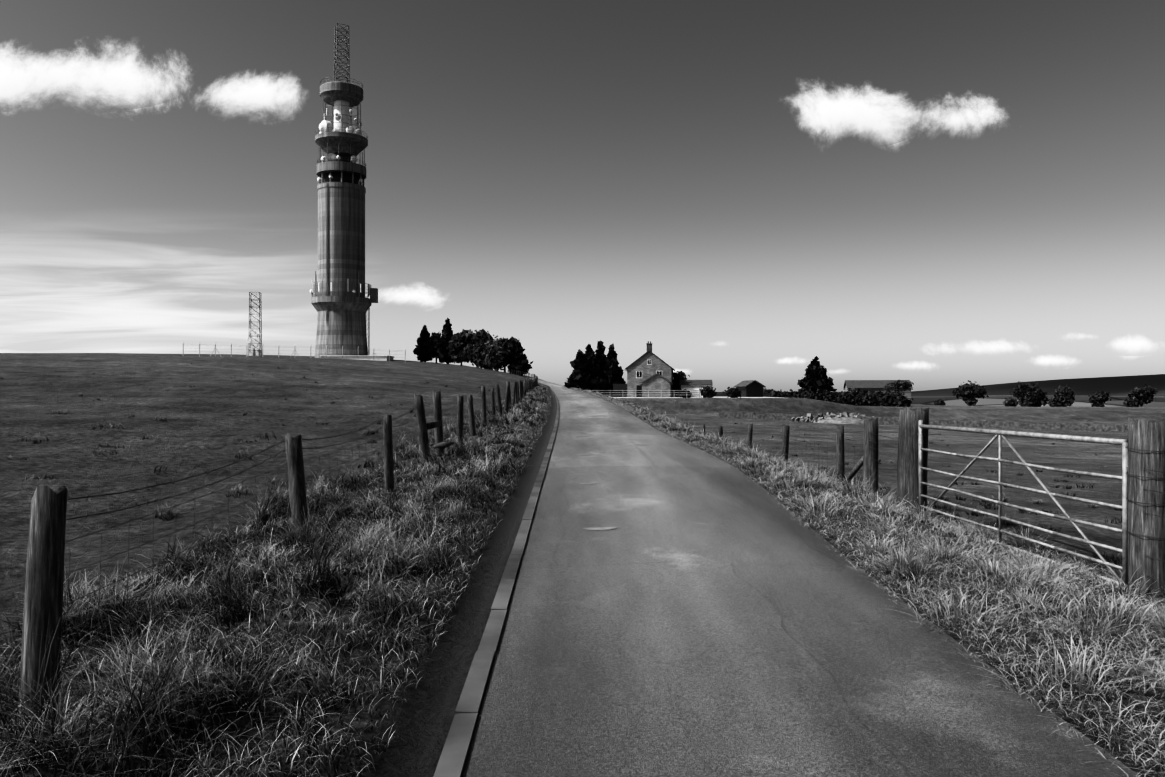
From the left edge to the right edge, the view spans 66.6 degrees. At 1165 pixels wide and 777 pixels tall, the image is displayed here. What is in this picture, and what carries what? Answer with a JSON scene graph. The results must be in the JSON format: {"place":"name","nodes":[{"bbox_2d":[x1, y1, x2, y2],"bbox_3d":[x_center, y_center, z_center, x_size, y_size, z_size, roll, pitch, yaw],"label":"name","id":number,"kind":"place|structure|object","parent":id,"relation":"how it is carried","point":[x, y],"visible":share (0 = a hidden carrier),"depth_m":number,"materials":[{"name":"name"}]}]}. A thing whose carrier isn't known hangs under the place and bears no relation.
{"place":"outdoors","nodes":[
{"label":"outdoors","id":0,"kind":"place"},
{"bbox_2d":[0,353,1164,776],"bbox_3d":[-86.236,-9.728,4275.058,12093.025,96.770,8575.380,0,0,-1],"label":"ground","id":1,"kind":"structure","parent":0,"point":[196,429],"depth_m":14.13,"materials":[{"name":"plant"}]},
{"bbox_2d":[0,363,502,561],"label":"field tufts","id":2,"kind":"object","parent":1,"relation":"on","point":[168,512],"visible":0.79,"depth_m":14.68,"materials":[{"name":"plant"}]},
{"bbox_2d":[247,292,261,355],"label":"lattice mast","id":3,"kind":"object","parent":1,"relation":"on","point":[253,352],"visible":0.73,"depth_m":233.16,"materials":[{"name":"grey metal"}]},
{"bbox_2d":[0,384,551,776],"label":"verge grass","id":4,"kind":"structure","parent":1,"relation":"on","point":[40,739],"depth_m":5.26,"materials":[{"name":"plant"}]},
{"bbox_2d":[18,369,537,722],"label":"fence","id":5,"kind":"object","parent":1,"relation":"on","point":[43,595],"visible":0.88,"depth_m":4.38,"materials":[{"name":"grey wood"}]},
{"bbox_2d":[183,342,405,361],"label":"compound fence","id":6,"kind":"object","parent":1,"relation":"on","point":[295,350],"visible":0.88,"depth_m":205.09,"materials":[{"name":"metal"}]},
{"bbox_2d":[310,23,377,357],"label":"communications tower","id":7,"kind":"structure","parent":1,"relation":"on","point":[340,303],"depth_m":224.84,"materials":[{"name":"concrete"}]},
{"bbox_2d":[320,355,392,360],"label":"equipment building","id":8,"kind":"structure","parent":1,"relation":"on","point":[380,357],"depth_m":217.47,"materials":[{"name":"white paint"}]},
{"bbox_2d":[413,325,432,361],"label":"skyline tree","id":9,"kind":"object","parent":1,"relation":"on","point":[422,340],"visible":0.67,"depth_m":241.20,"materials":[{"name":"black plant"}]},
{"bbox_2d":[423,332,440,362],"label":"skyline tree","id":10,"kind":"object","parent":1,"relation":"on","point":[433,339],"visible":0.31,"depth_m":236.48,"materials":[{"name":"black plant"}]},
{"bbox_2d":[433,318,453,363],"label":"skyline tree","id":11,"kind":"object","parent":1,"relation":"on","point":[442,349],"visible":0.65,"depth_m":231.17,"materials":[{"name":"black plant"}]},
{"bbox_2d":[447,329,474,365],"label":"skyline tree","id":12,"kind":"object","parent":1,"relation":"on","point":[460,341],"visible":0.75,"depth_m":224.14,"materials":[{"name":"black plant"}]},
{"bbox_2d":[459,329,494,367],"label":"skyline tree","id":13,"kind":"object","parent":1,"relation":"on","point":[467,355],"visible":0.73,"depth_m":212.09,"materials":[{"name":"black plant"}]},
{"bbox_2d":[469,340,489,369],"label":"skyline tree","id":14,"kind":"object","parent":1,"relation":"on","point":[478,349],"visible":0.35,"depth_m":205.62,"materials":[{"name":"black plant"}]},
{"bbox_2d":[481,338,497,369],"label":"skyline tree","id":15,"kind":"object","parent":1,"relation":"on","point":[489,342],"visible":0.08,"depth_m":196.44,"materials":[{"name":"black plant"}]},
{"bbox_2d":[483,335,518,372],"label":"skyline tree","id":16,"kind":"object","parent":1,"relation":"on","point":[499,351],"visible":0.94,"depth_m":191.06,"materials":[{"name":"black plant"}]},
{"bbox_2d":[507,342,532,375],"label":"skyline tree","id":17,"kind":"object","parent":1,"relation":"on","point":[519,362],"visible":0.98,"depth_m":190.83,"materials":[{"name":"black plant"}]},
{"bbox_2d":[564,349,592,389],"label":"farm tree","id":18,"kind":"object","parent":1,"relation":"on","point":[580,375],"visible":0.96,"depth_m":155.24,"materials":[{"name":"black plant"}]},
{"bbox_2d":[608,396,782,397],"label":"farm yard","id":19,"kind":"structure","parent":1,"relation":"on","point":[700,397],"depth_m":143.36,"materials":[{"name":"concrete"}]},
{"bbox_2d":[584,344,601,386],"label":"farm tree","id":20,"kind":"object","parent":19,"relation":"on","point":[589,354],"visible":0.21,"depth_m":158.17,"materials":[{"name":"black plant"}]},
{"bbox_2d":[595,341,605,394],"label":"farm tree","id":21,"kind":"object","parent":19,"relation":"on","point":[600,354],"visible":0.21,"depth_m":159.35,"materials":[{"name":"black plant"}]},
{"bbox_2d":[602,344,625,396],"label":"farm tree","id":22,"kind":"object","parent":19,"relation":"on","point":[612,370],"visible":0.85,"depth_m":157.72,"materials":[{"name":"black plant"}]},
{"bbox_2d":[613,384,626,396],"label":"shed","id":23,"kind":"structure","parent":19,"relation":"on","point":[619,386],"depth_m":153.26,"materials":[{"name":"black wood"}]},
{"bbox_2d":[590,390,699,397],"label":"yard fence","id":24,"kind":"object","parent":19,"relation":"on","point":[648,392],"visible":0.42,"depth_m":138.41,"materials":[{"name":"grey wood"}]},
{"bbox_2d":[625,341,674,396],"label":"farmhouse","id":25,"kind":"object","parent":19,"relation":"on","point":[646,365],"visible":0.79,"depth_m":152.23,"materials":[{"name":"stone"}]},
{"bbox_2d":[640,374,672,396],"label":"extension","id":26,"kind":"object","parent":19,"relation":"on","point":[656,382],"visible":0.9,"depth_m":149.06,"materials":[{"name":"grey stone"}]},
{"bbox_2d":[673,371,689,396],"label":"farm tree","id":27,"kind":"object","parent":19,"relation":"on","point":[679,376],"visible":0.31,"depth_m":159.16,"materials":[{"name":"black plant"}]},
{"bbox_2d":[677,389,691,397],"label":"yard bush","id":28,"kind":"object","parent":19,"relation":"on","point":[683,395],"visible":0.67,"depth_m":139.05,"materials":[{"name":"plant"}]},
{"bbox_2d":[679,380,712,396],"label":"pale outbuilding","id":29,"kind":"structure","parent":19,"relation":"on","point":[692,384],"depth_m":153.61,"materials":[{"name":"white paint"}]},
{"bbox_2d":[699,386,716,397],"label":"yard bush","id":30,"kind":"object","parent":19,"relation":"on","point":[707,392],"visible":1,"depth_m":139.11,"materials":[{"name":"plant"}]},
{"bbox_2d":[722,387,741,397],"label":"yard bush","id":31,"kind":"object","parent":19,"relation":"on","point":[731,392],"visible":1,"depth_m":139.18,"materials":[{"name":"plant"}]},
{"bbox_2d":[734,380,765,396],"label":"shed","id":32,"kind":"structure","parent":19,"relation":"on","point":[751,388],"depth_m":154.43,"materials":[{"name":"stone"}]},
{"bbox_2d":[763,389,775,396],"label":"twiggy bush","id":33,"kind":"object","parent":1,"relation":"on","point":[766,391],"visible":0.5,"depth_m":189.33,"materials":[{"name":"black plant"}]},
{"bbox_2d":[797,356,836,393],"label":"conifer tree","id":34,"kind":"object","parent":1,"relation":"on","point":[815,378],"depth_m":174.06,"materials":[{"name":"black plant"}]},
{"bbox_2d":[790,411,873,423],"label":"rubble heap","id":35,"kind":"object","parent":1,"relation":"on","point":[837,418],"visible":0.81,"depth_m":110.77,"materials":[{"name":"stone"}]},
{"bbox_2d":[768,388,912,406],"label":"field hedge","id":36,"kind":"object","parent":1,"relation":"on","point":[859,397],"depth_m":153.12,"materials":[{"name":"plant"}]},
{"bbox_2d":[572,387,1164,776],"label":"verge grass","id":37,"kind":"structure","parent":1,"relation":"on","point":[1024,568],"depth_m":6.39,"materials":[{"name":"plant"}]},
{"bbox_2d":[843,380,912,399],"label":"barn","id":38,"kind":"structure","parent":1,"relation":"on","point":[872,385],"depth_m":192.57,"materials":[{"name":"metal"}]},
{"bbox_2d":[883,380,913,395],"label":"tree","id":39,"kind":"object","parent":1,"relation":"on","point":[896,384],"visible":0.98,"depth_m":150.09,"materials":[{"name":"black plant"}]},
{"bbox_2d":[690,421,1121,576],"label":"field tufts","id":40,"kind":"object","parent":1,"relation":"on","point":[989,506],"visible":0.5,"depth_m":15.06,"materials":[{"name":"plant"}]},
{"bbox_2d":[674,407,1164,605],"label":"fence posts","id":41,"kind":"object","parent":1,"relation":"on","point":[1146,499],"visible":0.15,"depth_m":6.81,"materials":[{"name":"grey wood"}]},
{"bbox_2d":[719,412,1127,432],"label":"dry stone wall","id":42,"kind":"structure","parent":1,"relation":"on","point":[995,424],"depth_m":104.31,"materials":[{"name":"grey stone"}]},
{"bbox_2d":[931,399,944,404],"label":"bush","id":43,"kind":"object","parent":1,"relation":"on","point":[939,402],"visible":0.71,"depth_m":348.44,"materials":[{"name":"black plant"}]},
{"bbox_2d":[953,380,988,405],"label":"tree","id":44,"kind":"object","parent":1,"relation":"on","point":[971,391],"visible":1,"depth_m":270.00,"materials":[{"name":"black plant"}]},
{"bbox_2d":[1003,398,1017,405],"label":"bush","id":45,"kind":"object","parent":1,"relation":"on","point":[1009,402],"visible":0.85,"depth_m":322.90,"materials":[{"name":"black plant"}]},
{"bbox_2d":[917,420,1127,586],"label":"field gate","id":46,"kind":"structure","parent":1,"relation":"on","point":[1073,521],"depth_m":8.46,"materials":[{"name":"metal"}]},
{"bbox_2d":[1010,381,1047,406],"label":"bush","id":47,"kind":"object","parent":1,"relation":"on","point":[1032,395],"visible":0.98,"depth_m":282.54,"materials":[{"name":"black plant"}]},
{"bbox_2d":[1045,385,1078,406],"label":"bush","id":48,"kind":"object","parent":1,"relation":"on","point":[1063,397],"visible":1,"depth_m":296.10,"materials":[{"name":"black plant"}]},
{"bbox_2d":[1088,391,1111,406],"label":"bush","id":49,"kind":"object","parent":1,"relation":"on","point":[1097,399],"visible":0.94,"depth_m":309.39,"materials":[{"name":"black plant"}]},
{"bbox_2d":[1123,384,1158,406],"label":"bush","id":50,"kind":"object","parent":1,"relation":"on","point":[1140,396],"visible":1,"depth_m":334.40,"materials":[{"name":"black plant"}]},
{"bbox_2d":[0,0,1164,391],"label":"sky","id":51,"kind":"structure","parent":0,"point":[930,194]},
{"bbox_2d":[462,376,1140,776],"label":"road","id":52,"kind":"structure","parent":0,"point":[700,614],"depth_m":5.00,"materials":[{"name":"grey asphalt"}]},
{"bbox_2d":[433,383,559,776],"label":"kerb","id":53,"kind":"structure","parent":52,"relation":"on","point":[454,755],"depth_m":4.95,"materials":[{"name":"concrete"}]},
{"bbox_2d":[562,394,616,529],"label":"road markings","id":54,"kind":"object","parent":52,"relation":"on","point":[601,528],"visible":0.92,"depth_m":9.04,"materials":[{"name":"white paint"}]}
]}

